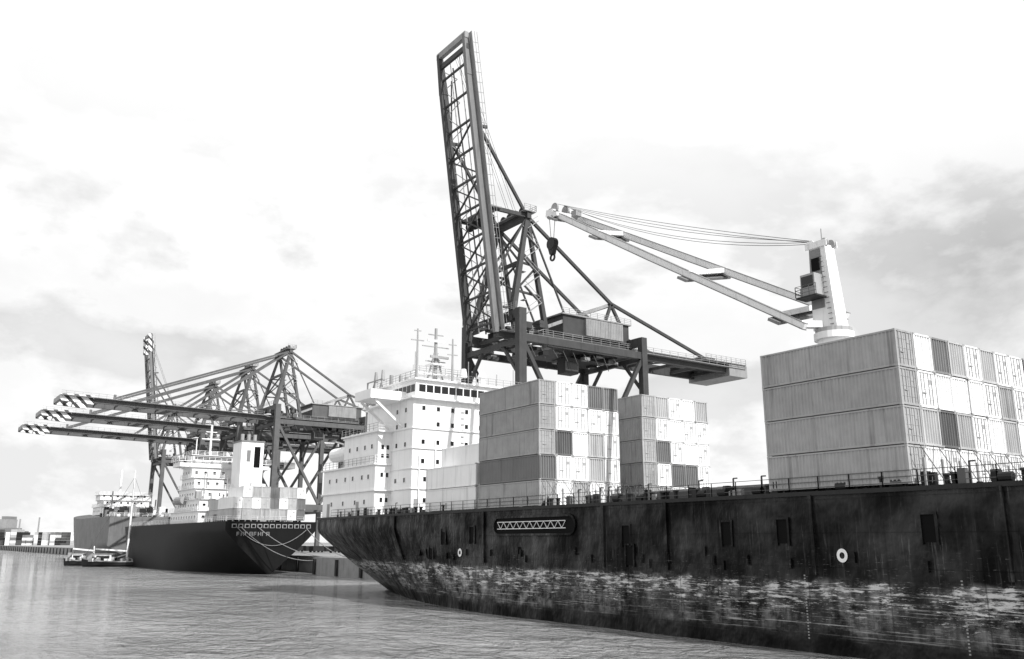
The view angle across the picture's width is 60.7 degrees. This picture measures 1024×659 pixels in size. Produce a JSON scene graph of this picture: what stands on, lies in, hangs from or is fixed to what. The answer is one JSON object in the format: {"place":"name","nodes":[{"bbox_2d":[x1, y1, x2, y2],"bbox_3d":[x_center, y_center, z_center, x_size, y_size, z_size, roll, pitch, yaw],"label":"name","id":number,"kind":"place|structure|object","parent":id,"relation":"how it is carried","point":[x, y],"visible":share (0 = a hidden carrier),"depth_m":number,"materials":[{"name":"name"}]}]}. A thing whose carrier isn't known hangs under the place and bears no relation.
{"place":"outdoors","nodes":[
{"label":"outdoors","id":0,"kind":"place"},
{"bbox_2d":[0,545,374,579],"bbox_3d":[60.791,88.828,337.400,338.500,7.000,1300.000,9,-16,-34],"label":"quay","id":1,"kind":"structure","parent":0,"point":[342,566],"depth_m":217.84,"materials":[{"name":"concrete"}]},
{"bbox_2d":[0,516,73,544],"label":"distant container yard","id":2,"kind":"structure","parent":1,"relation":"on","point":[11,533],"depth_m":833.90,"materials":[{"name":"white paint"}]},
{"bbox_2d":[18,380,338,487],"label":"quay crane","id":3,"kind":"object","parent":1,"relation":"on","point":[190,440],"visible":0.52,"depth_m":309.99,"materials":[{"name":"grey paint"}]},
{"bbox_2d":[35,363,355,551],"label":"quay crane","id":4,"kind":"object","parent":1,"relation":"on","point":[301,440],"visible":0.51,"depth_m":283.77,"materials":[{"name":"grey paint"}]},
{"bbox_2d":[53,344,372,552],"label":"quay crane","id":5,"kind":"object","parent":1,"relation":"on","point":[317,421],"visible":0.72,"depth_m":257.44,"materials":[{"name":"grey paint"}]},
{"bbox_2d":[143,333,294,516],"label":"quay crane","id":6,"kind":"object","parent":1,"relation":"on","point":[163,462],"visible":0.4,"depth_m":386.29,"materials":[{"name":"grey paint"}]},
{"bbox_2d":[436,31,746,397],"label":"quay crane","id":7,"kind":"object","parent":1,"relation":"on","point":[584,344],"visible":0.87,"depth_m":159.05,"materials":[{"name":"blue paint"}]},
{"bbox_2d":[303,543,330,544],"bbox_3d":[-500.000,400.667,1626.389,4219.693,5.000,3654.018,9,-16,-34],"label":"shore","id":8,"kind":"structure","parent":0,"point":[319,544],"depth_m":1231.50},
{"bbox_2d":[0,542,861,658],"bbox_3d":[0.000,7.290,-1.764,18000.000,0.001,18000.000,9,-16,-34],"label":"water","id":9,"kind":"structure","parent":0,"point":[52,606],"depth_m":80.11,"materials":[{"name":"grey liquid"}]},
{"bbox_2d":[63,546,125,565],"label":"sailing barge","id":10,"kind":"object","parent":9,"relation":"on","point":[72,559],"visible":0.46,"depth_m":275.16,"materials":[{"name":"metal"}]},
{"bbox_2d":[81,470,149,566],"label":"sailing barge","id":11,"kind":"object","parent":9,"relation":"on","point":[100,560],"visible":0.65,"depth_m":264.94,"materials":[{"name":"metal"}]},
{"bbox_2d":[74,470,170,560],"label":"bulk ship","id":12,"kind":"object","parent":9,"relation":"on","point":[88,529],"visible":0.48,"depth_m":317.34,"materials":[{"name":"grey paint"}]},
{"bbox_2d":[125,425,344,573],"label":"cargo ship","id":13,"kind":"object","parent":9,"relation":"on","point":[192,537],"visible":0.88,"depth_m":225.06,"materials":[{"name":"black paint"}]},
{"bbox_2d":[208,500,219,519],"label":"shipping container stack","id":14,"kind":"object","parent":13,"relation":"on","point":[213,506],"visible":0.07,"depth_m":217.28,"materials":[{"name":"paint"}]},
{"bbox_2d":[217,486,305,520],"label":"shipping container stack","id":15,"kind":"object","parent":13,"relation":"on","point":[249,503],"visible":0.97,"depth_m":207.03,"materials":[{"name":"paint"}]},
{"bbox_2d":[317,203,1023,658],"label":"container ship","id":16,"kind":"object","parent":9,"relation":"on","point":[929,567],"visible":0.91,"depth_m":72.89,"materials":[{"name":"paint"}]},
{"bbox_2d":[425,443,478,511],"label":"shipping container stack","id":17,"kind":"object","parent":16,"relation":"on","point":[455,477],"visible":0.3,"depth_m":103.83,"materials":[{"name":"white paint"}]},
{"bbox_2d":[478,379,620,508],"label":"shipping container stack","id":18,"kind":"object","parent":16,"relation":"on","point":[535,435],"visible":0.85,"depth_m":93.31,"materials":[{"name":"paint"}]},
{"bbox_2d":[615,394,710,492],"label":"shipping container stack","id":19,"kind":"object","parent":16,"relation":"on","point":[663,442],"visible":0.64,"depth_m":101.91,"materials":[{"name":"paint"}]},
{"bbox_2d":[760,328,1023,491],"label":"shipping container stack","id":20,"kind":"object","parent":16,"relation":"on","point":[892,399],"visible":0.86,"depth_m":61.99,"materials":[{"name":"paint"}]},
{"bbox_2d":[0,0,1023,541],"label":"sky","id":21,"kind":"structure","parent":0,"point":[229,183],"materials":[{"name":"white"}]}
]}

